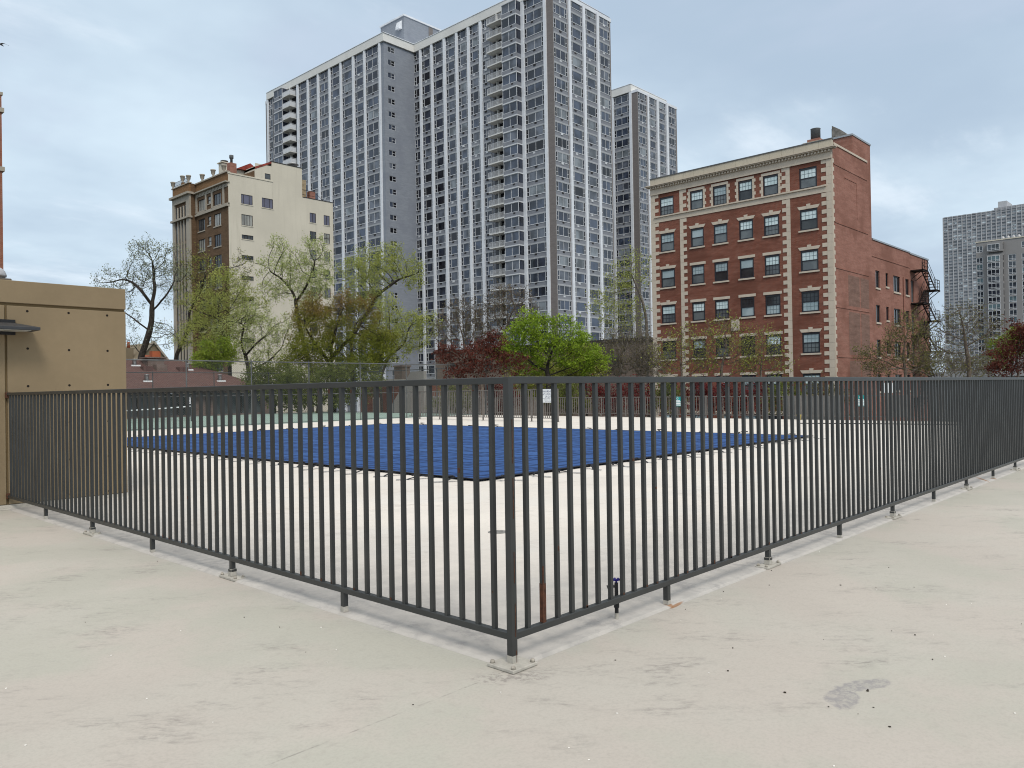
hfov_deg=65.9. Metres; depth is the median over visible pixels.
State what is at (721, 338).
tree
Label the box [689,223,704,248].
window
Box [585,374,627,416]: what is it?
shrub
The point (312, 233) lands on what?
window
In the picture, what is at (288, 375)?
shrub
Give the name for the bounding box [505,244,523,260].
bay window
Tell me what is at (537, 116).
window
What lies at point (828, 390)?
shrub
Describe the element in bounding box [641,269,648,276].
window
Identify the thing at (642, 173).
window
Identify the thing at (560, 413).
brown building
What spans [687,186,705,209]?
window
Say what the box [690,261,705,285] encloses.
window
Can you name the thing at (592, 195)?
window
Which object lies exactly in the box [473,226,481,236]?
window
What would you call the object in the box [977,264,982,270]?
window
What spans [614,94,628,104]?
window
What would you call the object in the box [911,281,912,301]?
fire door
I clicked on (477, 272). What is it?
window
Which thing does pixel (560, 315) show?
window
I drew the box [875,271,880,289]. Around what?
window
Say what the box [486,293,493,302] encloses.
window
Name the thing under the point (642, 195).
window
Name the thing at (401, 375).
brick annex
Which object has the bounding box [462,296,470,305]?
window
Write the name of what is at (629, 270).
window
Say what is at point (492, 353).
maple tree
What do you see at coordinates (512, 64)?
bay window
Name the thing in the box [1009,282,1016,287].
window
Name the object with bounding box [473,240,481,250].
window
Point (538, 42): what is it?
window
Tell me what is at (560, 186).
window
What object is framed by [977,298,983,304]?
window
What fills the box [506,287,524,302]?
bay window
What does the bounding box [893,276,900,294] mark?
window
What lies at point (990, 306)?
window
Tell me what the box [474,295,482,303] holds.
window
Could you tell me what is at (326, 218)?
window
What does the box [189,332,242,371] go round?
tree
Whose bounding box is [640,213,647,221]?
window
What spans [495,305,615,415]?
maple tree
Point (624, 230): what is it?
window
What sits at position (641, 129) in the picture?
window
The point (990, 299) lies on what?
window
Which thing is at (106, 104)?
sky
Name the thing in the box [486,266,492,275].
window
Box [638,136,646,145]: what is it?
window
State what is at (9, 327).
wall lamp
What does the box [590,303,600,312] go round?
window
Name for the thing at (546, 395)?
warning sign
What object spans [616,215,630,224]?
window
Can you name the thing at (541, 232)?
window
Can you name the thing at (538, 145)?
window
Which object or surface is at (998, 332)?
window
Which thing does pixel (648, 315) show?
window
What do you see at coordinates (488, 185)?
window
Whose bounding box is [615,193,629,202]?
window
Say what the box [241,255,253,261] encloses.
window
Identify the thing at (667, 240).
window
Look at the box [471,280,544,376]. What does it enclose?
tree
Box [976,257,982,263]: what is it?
window
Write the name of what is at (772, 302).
window
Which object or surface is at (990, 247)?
window
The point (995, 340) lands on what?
tree
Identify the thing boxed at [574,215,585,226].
window
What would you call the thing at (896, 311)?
window
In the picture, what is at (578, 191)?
window
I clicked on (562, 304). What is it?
window
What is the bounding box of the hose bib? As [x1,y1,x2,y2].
[606,578,619,618]
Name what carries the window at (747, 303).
in the brick apartment house at (800, 257)
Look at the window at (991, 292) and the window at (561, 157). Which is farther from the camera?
the window at (991, 292)
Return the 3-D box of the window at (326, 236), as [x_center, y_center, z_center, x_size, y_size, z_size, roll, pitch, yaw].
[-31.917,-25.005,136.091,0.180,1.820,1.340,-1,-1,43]
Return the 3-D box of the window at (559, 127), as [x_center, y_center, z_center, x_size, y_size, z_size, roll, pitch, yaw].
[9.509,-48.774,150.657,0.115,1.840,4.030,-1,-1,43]
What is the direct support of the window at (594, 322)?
in the apartment tower at (470, 156)
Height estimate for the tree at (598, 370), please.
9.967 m
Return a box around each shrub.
[237,358,312,413]
[272,352,387,412]
[426,375,471,413]
[478,376,519,414]
[502,349,599,404]
[546,374,600,414]
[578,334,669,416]
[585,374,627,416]
[593,322,663,376]
[619,374,660,416]
[646,372,695,417]
[678,374,716,417]
[707,374,754,418]
[738,376,782,414]
[755,374,807,413]
[794,371,854,415]
[860,341,1004,415]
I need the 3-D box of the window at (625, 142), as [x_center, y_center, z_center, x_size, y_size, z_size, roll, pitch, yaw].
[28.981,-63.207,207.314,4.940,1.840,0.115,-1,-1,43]
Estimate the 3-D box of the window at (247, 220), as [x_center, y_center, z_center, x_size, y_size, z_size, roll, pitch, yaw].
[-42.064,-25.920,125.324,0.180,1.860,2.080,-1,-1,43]
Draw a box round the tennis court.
[127,412,487,430]
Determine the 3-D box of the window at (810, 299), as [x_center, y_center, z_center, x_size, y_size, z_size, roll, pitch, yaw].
[23.927,-6.766,63.299,1.840,2.230,0.240,-1,-1,43]
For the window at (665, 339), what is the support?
in the brick apartment house at (800, 257)
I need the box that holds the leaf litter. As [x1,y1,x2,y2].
[5,549,1021,766]
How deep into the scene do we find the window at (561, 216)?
150.51 m
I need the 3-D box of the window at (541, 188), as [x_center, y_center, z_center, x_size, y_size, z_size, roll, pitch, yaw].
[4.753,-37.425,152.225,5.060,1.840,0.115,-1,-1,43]
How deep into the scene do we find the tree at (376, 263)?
74.81 m
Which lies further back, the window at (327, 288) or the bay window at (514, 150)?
the bay window at (514, 150)
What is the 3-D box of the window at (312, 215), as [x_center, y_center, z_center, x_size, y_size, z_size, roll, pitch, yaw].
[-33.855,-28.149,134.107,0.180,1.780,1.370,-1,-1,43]
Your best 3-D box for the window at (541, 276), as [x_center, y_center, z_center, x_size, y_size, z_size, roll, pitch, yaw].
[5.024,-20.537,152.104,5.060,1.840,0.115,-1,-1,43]
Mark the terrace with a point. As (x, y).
(198, 669)
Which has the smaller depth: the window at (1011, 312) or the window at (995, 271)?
the window at (1011, 312)
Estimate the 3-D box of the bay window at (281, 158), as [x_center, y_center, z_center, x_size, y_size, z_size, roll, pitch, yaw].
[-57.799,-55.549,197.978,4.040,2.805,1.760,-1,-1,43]
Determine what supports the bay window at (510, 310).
in the apartment tower at (470, 156)
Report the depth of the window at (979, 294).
328.93 m
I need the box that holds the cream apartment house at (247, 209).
[169,155,334,412]
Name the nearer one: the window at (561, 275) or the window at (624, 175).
the window at (561, 275)
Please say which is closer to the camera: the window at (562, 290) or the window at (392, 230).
the window at (562, 290)
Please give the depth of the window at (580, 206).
154.28 m
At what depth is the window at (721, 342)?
68.68 m
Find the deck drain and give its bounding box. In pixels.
[488,530,504,533]
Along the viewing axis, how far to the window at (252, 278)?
125.52 m
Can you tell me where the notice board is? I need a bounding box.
[884,383,892,418]
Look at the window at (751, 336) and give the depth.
67.02 m
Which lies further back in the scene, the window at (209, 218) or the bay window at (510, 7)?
the bay window at (510, 7)
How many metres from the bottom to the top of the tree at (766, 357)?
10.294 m
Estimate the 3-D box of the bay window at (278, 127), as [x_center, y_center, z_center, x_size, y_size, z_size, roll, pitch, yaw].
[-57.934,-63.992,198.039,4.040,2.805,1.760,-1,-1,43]
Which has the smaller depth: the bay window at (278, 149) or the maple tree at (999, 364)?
the maple tree at (999, 364)
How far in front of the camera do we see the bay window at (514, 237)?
154.17 m
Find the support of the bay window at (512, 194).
in the apartment tower at (470, 156)
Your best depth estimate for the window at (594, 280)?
157.42 m
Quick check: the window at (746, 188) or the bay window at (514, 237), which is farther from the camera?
the bay window at (514, 237)
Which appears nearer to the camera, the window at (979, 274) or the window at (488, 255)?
the window at (488, 255)
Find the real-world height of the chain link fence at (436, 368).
3.060 m
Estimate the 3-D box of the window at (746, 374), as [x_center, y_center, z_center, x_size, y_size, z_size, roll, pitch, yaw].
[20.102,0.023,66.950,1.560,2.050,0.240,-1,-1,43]
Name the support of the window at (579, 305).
in the apartment tower at (470, 156)
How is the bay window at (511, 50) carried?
in the apartment tower at (470, 156)
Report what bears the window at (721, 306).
in the brick apartment house at (800, 257)
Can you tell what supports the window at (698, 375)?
in the brick apartment house at (800, 257)
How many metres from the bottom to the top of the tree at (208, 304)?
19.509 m
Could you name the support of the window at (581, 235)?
in the apartment tower at (470, 156)
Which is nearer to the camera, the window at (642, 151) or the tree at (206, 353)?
the tree at (206, 353)
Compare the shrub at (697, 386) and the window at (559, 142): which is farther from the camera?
the window at (559, 142)
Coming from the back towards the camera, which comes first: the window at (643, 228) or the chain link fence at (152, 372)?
the window at (643, 228)
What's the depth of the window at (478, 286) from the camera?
163.39 m
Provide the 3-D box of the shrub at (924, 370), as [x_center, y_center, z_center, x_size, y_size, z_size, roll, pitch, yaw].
[33.761,1.496,62.914,11.834,9.850,3.132,-1,0,-4]
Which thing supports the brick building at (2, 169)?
on the ground
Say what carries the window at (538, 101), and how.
in the apartment tower at (470, 156)
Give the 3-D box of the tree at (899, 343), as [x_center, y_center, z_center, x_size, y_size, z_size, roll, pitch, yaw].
[29.822,0.182,59.839,8.217,12.555,3.188,-1,0,3]
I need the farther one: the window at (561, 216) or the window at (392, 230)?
the window at (392, 230)
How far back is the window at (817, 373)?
63.24 m
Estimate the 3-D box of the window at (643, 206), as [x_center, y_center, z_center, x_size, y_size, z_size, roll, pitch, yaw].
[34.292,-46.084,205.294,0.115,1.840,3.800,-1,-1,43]
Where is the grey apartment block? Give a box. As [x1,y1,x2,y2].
[975,234,1023,370]
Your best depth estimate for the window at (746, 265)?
67.04 m
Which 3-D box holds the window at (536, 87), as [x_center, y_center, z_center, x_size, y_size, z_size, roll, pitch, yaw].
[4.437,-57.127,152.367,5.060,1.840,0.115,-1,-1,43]
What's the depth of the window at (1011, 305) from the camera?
321.12 m
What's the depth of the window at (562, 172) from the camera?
150.56 m
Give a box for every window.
[197,199,204,212]
[198,218,204,232]
[198,239,204,252]
[198,259,205,272]
[207,216,210,226]
[213,193,220,206]
[213,213,220,227]
[213,234,221,248]
[215,255,221,267]
[241,194,252,205]
[241,214,252,226]
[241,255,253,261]
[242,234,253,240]
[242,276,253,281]
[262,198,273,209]
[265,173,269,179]
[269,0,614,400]
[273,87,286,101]
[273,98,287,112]
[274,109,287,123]
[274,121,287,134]
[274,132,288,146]
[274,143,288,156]
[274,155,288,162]
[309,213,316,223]
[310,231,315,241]
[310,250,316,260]
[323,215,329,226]
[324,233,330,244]
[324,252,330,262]
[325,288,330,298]
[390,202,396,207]
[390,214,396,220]
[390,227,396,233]
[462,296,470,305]
[473,213,481,222]
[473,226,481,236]
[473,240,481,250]
[473,254,481,263]
[473,267,481,277]
[474,281,482,290]
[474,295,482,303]
[484,169,491,179]
[485,183,491,192]
[485,197,491,206]
[485,210,492,220]
[485,224,492,234]
[485,238,492,247]
[486,252,492,261]
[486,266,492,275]
[486,279,493,288]
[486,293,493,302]
[501,0,519,18]
[501,13,519,32]
[501,27,520,46]
[501,42,520,60]
[502,56,520,75]
[502,70,520,89]
[502,85,521,103]
[502,99,521,117]
[502,114,521,132]
[503,128,521,146]
[503,143,522,160]
[503,157,522,174]
[503,172,522,189]
[504,186,522,203]
[504,201,522,217]
[504,215,523,231]
[504,230,523,246]
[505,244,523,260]
[505,258,523,274]
[505,273,524,288]
[505,302,524,317]
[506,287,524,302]
[506,331,525,344]
[524,36,542,52]
[525,51,542,66]
[525,65,543,81]
[525,80,543,95]
[525,95,543,110]
[526,110,543,124]
[526,124,544,138]
[526,139,544,153]
[526,154,544,167]
[527,168,544,181]
[527,183,545,196]
[527,198,545,210]
[527,212,545,225]
[527,227,545,239]
[528,242,546,254]
[528,257,546,268]
[528,271,546,283]
[528,286,546,297]
[529,301,547,311]
[555,107,567,120]
[555,121,568,135]
[555,136,568,149]
[555,151,568,164]
[556,166,568,178]
[556,181,569,193]
[556,196,569,207]
[556,210,569,222]
[557,225,569,237]
[557,240,570,251]
[557,255,570,266]
[557,270,570,280]
[558,285,570,295]
[558,300,571,310]
[558,315,571,324]
[574,186,584,197]
[574,200,584,211]
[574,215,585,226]
[574,229,585,240]
[575,244,585,254]
[575,258,585,268]
[575,273,586,283]
[575,287,586,297]
[576,302,586,311]
[576,316,586,326]
[590,275,599,284]
[590,289,600,299]
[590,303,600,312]
[590,318,600,327]
[591,332,600,339]
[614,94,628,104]
[614,105,628,115]
[614,116,628,126]
[614,127,628,137]
[615,138,629,148]
[615,149,629,159]
[615,160,629,169]
[615,171,629,180]
[615,182,629,191]
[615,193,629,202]
[616,204,630,213]
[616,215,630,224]
[616,226,630,234]
[616,237,630,245]
[616,248,630,256]
[617,259,631,267]
[617,270,631,278]
[617,281,631,289]
[617,292,631,299]
[617,303,631,310]
[618,314,632,321]
[618,325,632,332]
[638,125,646,134]
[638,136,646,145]
[639,147,646,156]
[639,158,646,166]
[639,169,647,178]
[639,180,647,189]
[639,191,647,199]
[640,202,647,210]
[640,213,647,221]
[640,224,647,232]
[640,235,648,243]
[640,246,648,254]
[641,258,648,265]
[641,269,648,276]
[641,280,648,287]
[641,291,649,298]
[641,302,649,309]
[642,313,649,320]
[659,228,675,253]
[659,264,675,289]
[660,196,673,215]
[660,300,676,324]
[661,336,676,360]
[661,374,677,395]
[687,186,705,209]
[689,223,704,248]
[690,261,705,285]
[690,298,705,322]
[691,336,706,359]
[692,373,707,392]
[710,181,729,205]
[711,219,728,245]
[712,258,728,283]
[713,296,729,320]
[714,334,730,358]
[715,373,730,388]
[735,176,755,200]
[737,214,754,241]
[738,254,754,280]
[738,293,755,318]
[739,333,756,357]
[740,372,756,395]
[759,170,781,196]
[762,210,780,237]
[763,251,780,277]
[763,291,781,316]
[764,331,782,356]
[765,371,782,392]
[768,411,782,418]
[797,203,818,232]
[798,244,819,273]
[799,166,816,188]
[799,285,820,313]
[800,327,821,354]
[800,368,822,395]
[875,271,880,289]
[876,305,881,323]
[886,307,889,321]
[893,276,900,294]
[894,309,899,326]
[895,342,899,359]
[905,279,909,296]
[976,246,982,252]
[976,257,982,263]
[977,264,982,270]
[977,271,982,276]
[977,278,982,283]
[977,285,982,290]
[977,292,983,297]
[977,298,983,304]
[987,243,998,250]
[987,255,999,261]
[987,262,999,268]
[987,269,999,275]
[988,276,999,282]
[988,283,999,289]
[988,290,999,296]
[988,297,1000,302]
[988,303,1000,309]
[988,310,1000,316]
[988,317,1000,323]
[989,324,1000,330]
[989,331,1000,337]
[1008,254,1015,260]
[1008,261,1015,267]
[1008,268,1015,273]
[1009,275,1015,280]
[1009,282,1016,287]
[1009,289,1016,294]
[1009,296,1016,301]
[1009,303,1016,308]
[1009,310,1016,315]
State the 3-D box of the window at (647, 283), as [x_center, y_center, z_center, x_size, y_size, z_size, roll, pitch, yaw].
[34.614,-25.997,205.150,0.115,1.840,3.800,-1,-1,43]
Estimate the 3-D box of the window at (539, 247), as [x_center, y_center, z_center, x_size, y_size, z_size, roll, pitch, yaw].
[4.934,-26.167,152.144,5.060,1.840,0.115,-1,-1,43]
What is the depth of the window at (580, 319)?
154.36 m
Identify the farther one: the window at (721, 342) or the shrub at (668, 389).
the window at (721, 342)
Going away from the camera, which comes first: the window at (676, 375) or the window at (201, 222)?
the window at (676, 375)
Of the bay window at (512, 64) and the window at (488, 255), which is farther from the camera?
the window at (488, 255)
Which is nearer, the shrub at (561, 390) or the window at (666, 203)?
the shrub at (561, 390)
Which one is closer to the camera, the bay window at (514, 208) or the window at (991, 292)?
the bay window at (514, 208)
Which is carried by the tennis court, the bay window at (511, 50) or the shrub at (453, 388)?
the shrub at (453, 388)
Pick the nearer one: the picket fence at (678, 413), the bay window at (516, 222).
the picket fence at (678, 413)
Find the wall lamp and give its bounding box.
[0,319,40,334]
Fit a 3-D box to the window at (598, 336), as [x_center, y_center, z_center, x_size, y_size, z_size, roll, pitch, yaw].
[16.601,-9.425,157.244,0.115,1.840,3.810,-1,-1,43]
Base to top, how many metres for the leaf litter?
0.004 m
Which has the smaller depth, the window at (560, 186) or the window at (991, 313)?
the window at (560, 186)
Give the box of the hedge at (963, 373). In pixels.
[931,370,1023,419]
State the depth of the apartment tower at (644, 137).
206.79 m
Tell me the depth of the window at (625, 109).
207.46 m
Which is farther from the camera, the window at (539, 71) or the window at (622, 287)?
the window at (622, 287)
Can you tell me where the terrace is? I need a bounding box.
[0,469,1023,767]
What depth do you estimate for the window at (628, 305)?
207.15 m
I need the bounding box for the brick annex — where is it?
[358,365,487,413]
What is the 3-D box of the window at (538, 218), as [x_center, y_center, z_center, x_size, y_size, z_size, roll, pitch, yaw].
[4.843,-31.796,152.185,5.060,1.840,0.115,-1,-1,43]
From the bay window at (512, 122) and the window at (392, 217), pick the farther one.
the window at (392, 217)
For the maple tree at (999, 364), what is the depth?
39.85 m
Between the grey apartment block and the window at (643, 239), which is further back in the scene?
the grey apartment block
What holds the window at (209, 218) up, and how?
in the cream apartment house at (247, 209)
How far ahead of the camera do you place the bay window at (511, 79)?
154.36 m
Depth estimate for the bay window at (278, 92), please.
197.30 m
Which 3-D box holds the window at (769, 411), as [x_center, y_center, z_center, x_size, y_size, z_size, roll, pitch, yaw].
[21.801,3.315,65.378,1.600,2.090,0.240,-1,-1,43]
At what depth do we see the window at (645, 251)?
205.19 m
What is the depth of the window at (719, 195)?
68.75 m
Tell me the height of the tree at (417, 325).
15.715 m
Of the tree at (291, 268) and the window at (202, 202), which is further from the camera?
the window at (202, 202)
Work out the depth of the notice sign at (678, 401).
38.00 m
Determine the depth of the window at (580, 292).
154.28 m
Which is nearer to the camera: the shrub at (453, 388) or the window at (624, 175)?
the shrub at (453, 388)
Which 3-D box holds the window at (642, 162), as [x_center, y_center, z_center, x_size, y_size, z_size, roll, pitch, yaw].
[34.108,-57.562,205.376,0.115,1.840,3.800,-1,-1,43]
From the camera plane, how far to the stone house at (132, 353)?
94.92 m
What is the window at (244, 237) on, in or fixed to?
in the cream apartment house at (247, 209)
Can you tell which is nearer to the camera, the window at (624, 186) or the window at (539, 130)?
the window at (539, 130)
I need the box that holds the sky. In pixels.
[0,0,1023,371]
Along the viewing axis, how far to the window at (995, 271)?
324.07 m
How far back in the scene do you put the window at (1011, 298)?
321.12 m
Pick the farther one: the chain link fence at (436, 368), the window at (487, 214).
the window at (487, 214)
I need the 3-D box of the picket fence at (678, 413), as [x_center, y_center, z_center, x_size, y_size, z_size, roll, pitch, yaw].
[11.713,1.028,34.589,38.560,1.040,0.120,-1,-1,43]
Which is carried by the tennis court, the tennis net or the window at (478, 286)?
the tennis net
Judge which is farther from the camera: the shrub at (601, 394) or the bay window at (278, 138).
the bay window at (278, 138)
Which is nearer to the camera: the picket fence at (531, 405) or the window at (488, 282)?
the picket fence at (531, 405)
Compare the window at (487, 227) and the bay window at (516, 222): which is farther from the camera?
the window at (487, 227)
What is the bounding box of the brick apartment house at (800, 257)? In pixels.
[644,126,929,420]
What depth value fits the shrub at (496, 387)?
49.63 m
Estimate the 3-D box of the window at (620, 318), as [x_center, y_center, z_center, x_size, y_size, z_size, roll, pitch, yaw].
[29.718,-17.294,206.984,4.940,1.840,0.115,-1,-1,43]
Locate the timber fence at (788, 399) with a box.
[787,395,840,419]
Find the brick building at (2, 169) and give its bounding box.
[0,92,4,268]
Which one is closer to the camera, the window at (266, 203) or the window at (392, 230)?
the window at (266, 203)
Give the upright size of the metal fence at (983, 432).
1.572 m
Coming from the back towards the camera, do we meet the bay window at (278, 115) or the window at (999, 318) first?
the window at (999, 318)
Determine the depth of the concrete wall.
11.23 m
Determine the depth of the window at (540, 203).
152.30 m
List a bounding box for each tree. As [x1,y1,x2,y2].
[89,232,195,358]
[169,242,257,359]
[171,263,273,375]
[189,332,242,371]
[204,297,298,379]
[254,230,337,410]
[273,285,406,411]
[334,236,427,376]
[366,291,444,412]
[430,292,493,413]
[431,326,536,414]
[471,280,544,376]
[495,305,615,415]
[550,342,611,415]
[583,240,651,416]
[641,322,716,376]
[693,311,764,417]
[734,322,799,418]
[850,308,955,420]
[921,297,1009,376]
[981,314,1023,376]
[983,326,1023,376]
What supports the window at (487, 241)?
in the apartment tower at (470, 156)
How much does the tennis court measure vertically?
4.994 m
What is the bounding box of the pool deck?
[9,415,1023,662]
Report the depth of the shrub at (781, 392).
36.48 m
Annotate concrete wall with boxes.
[0,279,127,510]
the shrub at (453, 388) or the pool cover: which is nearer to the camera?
the pool cover
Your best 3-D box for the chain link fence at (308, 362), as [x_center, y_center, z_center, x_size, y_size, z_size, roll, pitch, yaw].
[-9.143,0.375,40.920,0.120,3.130,22.032,-1,-1,43]
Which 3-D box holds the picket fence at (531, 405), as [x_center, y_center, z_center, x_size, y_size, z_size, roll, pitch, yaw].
[-1.734,1.046,39.079,10.560,1.500,0.120,-1,-1,43]
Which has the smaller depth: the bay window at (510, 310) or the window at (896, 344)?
the window at (896, 344)
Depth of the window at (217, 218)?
125.80 m
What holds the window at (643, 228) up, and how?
in the apartment tower at (644, 137)
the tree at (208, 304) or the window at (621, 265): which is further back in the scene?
the window at (621, 265)
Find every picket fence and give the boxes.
[408,389,558,421]
[478,395,958,420]
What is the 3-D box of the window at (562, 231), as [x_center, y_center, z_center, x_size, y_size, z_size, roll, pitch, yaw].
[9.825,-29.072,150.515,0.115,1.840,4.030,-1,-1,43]
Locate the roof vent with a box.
[0,268,11,279]
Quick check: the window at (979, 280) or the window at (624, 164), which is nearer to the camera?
the window at (624, 164)
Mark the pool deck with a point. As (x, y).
(539, 645)
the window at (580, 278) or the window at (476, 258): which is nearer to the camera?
the window at (580, 278)
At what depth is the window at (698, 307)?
70.23 m
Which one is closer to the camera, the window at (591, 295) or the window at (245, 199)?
the window at (245, 199)
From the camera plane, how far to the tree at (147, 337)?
79.81 m
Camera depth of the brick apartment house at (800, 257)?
66.71 m
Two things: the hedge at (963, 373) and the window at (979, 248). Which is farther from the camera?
the window at (979, 248)
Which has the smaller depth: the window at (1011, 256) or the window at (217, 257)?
the window at (217, 257)
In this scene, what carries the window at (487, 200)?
in the apartment tower at (470, 156)
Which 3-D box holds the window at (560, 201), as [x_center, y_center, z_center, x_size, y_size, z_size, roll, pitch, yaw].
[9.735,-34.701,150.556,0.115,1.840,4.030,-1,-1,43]
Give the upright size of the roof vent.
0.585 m
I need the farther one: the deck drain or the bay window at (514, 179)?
the bay window at (514, 179)
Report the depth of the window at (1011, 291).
321.08 m
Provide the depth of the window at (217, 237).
125.64 m
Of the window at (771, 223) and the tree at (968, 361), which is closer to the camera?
the tree at (968, 361)
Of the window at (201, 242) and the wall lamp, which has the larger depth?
the window at (201, 242)
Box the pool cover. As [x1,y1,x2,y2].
[127,423,825,482]
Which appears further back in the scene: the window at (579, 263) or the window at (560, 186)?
the window at (579, 263)
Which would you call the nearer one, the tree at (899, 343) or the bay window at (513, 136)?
the tree at (899, 343)
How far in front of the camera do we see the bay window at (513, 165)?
154.26 m
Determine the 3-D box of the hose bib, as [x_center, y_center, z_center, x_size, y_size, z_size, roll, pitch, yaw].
[0.655,1.384,5.093,0.089,0.261,0.050,-1,0,9]
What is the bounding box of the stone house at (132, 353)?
[126,341,167,394]
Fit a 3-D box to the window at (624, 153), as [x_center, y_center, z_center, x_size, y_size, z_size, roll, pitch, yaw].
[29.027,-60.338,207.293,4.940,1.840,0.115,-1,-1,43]
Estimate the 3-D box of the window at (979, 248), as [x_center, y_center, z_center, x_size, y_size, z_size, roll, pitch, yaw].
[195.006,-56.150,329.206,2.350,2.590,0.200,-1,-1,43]
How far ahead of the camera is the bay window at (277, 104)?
197.18 m
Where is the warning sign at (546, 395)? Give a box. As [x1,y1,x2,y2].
[543,389,550,402]
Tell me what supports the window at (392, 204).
in the apartment tower at (470, 156)
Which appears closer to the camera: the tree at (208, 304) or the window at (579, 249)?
the tree at (208, 304)
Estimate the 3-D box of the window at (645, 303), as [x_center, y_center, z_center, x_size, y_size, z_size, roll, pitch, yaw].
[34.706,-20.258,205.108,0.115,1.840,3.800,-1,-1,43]
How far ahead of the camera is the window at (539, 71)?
152.41 m
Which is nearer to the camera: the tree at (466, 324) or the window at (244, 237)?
the tree at (466, 324)
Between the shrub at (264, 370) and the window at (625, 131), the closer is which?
the shrub at (264, 370)
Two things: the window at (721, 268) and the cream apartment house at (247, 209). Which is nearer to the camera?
the window at (721, 268)
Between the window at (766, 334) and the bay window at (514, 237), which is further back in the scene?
the bay window at (514, 237)
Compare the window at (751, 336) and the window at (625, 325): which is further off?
the window at (625, 325)
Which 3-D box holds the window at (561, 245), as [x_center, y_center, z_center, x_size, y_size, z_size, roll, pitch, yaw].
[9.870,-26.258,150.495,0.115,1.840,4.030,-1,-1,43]
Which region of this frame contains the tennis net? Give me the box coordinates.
[131,403,191,422]
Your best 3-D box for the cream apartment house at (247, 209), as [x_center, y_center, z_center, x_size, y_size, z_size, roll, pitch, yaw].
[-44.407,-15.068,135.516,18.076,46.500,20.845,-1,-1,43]
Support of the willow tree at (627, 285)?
on the ground
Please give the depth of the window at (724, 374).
68.50 m
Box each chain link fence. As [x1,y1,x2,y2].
[126,358,485,429]
[126,371,316,417]
[325,367,486,413]
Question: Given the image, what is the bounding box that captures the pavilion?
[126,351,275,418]
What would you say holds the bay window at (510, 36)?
in the apartment tower at (470, 156)
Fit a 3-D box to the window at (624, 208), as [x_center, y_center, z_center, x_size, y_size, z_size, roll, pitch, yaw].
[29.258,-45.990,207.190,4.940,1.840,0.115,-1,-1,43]
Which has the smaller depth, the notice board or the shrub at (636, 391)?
the notice board
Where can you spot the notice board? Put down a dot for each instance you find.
(888, 394)
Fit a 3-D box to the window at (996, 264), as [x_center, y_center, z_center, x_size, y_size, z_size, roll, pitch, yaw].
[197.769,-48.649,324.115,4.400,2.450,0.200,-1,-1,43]
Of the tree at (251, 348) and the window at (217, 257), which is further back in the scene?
the window at (217, 257)
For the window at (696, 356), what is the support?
in the brick apartment house at (800, 257)
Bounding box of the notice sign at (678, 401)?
[676,397,680,405]
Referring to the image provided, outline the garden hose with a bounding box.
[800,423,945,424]
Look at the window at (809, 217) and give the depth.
63.37 m
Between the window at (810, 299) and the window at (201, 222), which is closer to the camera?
the window at (810, 299)
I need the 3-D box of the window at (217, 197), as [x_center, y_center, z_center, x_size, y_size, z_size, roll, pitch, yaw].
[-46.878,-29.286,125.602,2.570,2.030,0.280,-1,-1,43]
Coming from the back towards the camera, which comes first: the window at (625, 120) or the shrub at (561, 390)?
the window at (625, 120)
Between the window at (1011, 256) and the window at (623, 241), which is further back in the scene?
the window at (1011, 256)
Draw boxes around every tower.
[265,0,615,411]
[611,83,677,338]
[942,201,1023,371]
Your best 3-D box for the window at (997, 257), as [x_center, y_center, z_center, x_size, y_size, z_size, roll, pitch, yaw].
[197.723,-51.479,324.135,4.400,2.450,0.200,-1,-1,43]
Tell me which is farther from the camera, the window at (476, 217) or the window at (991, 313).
the window at (991, 313)
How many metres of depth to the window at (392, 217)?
172.20 m
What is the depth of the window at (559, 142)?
150.56 m
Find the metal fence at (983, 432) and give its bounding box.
[5,376,1023,673]
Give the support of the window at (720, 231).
in the brick apartment house at (800, 257)
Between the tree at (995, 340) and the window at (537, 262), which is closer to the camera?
the tree at (995, 340)
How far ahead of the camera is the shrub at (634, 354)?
57.75 m
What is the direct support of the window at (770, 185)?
in the brick apartment house at (800, 257)
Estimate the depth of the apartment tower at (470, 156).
164.49 m
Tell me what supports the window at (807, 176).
in the brick apartment house at (800, 257)
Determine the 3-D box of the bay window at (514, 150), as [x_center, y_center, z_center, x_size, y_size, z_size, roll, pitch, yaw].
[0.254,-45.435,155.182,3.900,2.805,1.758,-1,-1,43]
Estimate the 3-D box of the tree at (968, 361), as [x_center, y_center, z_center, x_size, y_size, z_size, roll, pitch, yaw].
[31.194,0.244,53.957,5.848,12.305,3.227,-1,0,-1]
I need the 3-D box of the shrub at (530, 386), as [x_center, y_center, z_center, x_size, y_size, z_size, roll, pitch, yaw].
[2.972,2.159,58.220,7.265,9.443,4.053,-1,0,8]
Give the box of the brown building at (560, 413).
[433,337,653,416]
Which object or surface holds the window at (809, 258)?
in the brick apartment house at (800, 257)
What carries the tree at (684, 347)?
on the ground
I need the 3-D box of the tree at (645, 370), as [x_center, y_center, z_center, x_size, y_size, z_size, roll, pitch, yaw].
[8.372,1.547,57.923,6.944,10.476,2.789,-1,0,-3]
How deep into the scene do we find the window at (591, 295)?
157.32 m
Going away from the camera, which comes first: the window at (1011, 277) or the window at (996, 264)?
the window at (1011, 277)
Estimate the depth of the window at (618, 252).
207.41 m
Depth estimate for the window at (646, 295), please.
205.14 m
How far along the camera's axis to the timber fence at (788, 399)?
35.06 m
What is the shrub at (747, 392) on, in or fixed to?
on the ground
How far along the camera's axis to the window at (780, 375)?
65.46 m
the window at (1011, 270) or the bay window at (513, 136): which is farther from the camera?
the window at (1011, 270)

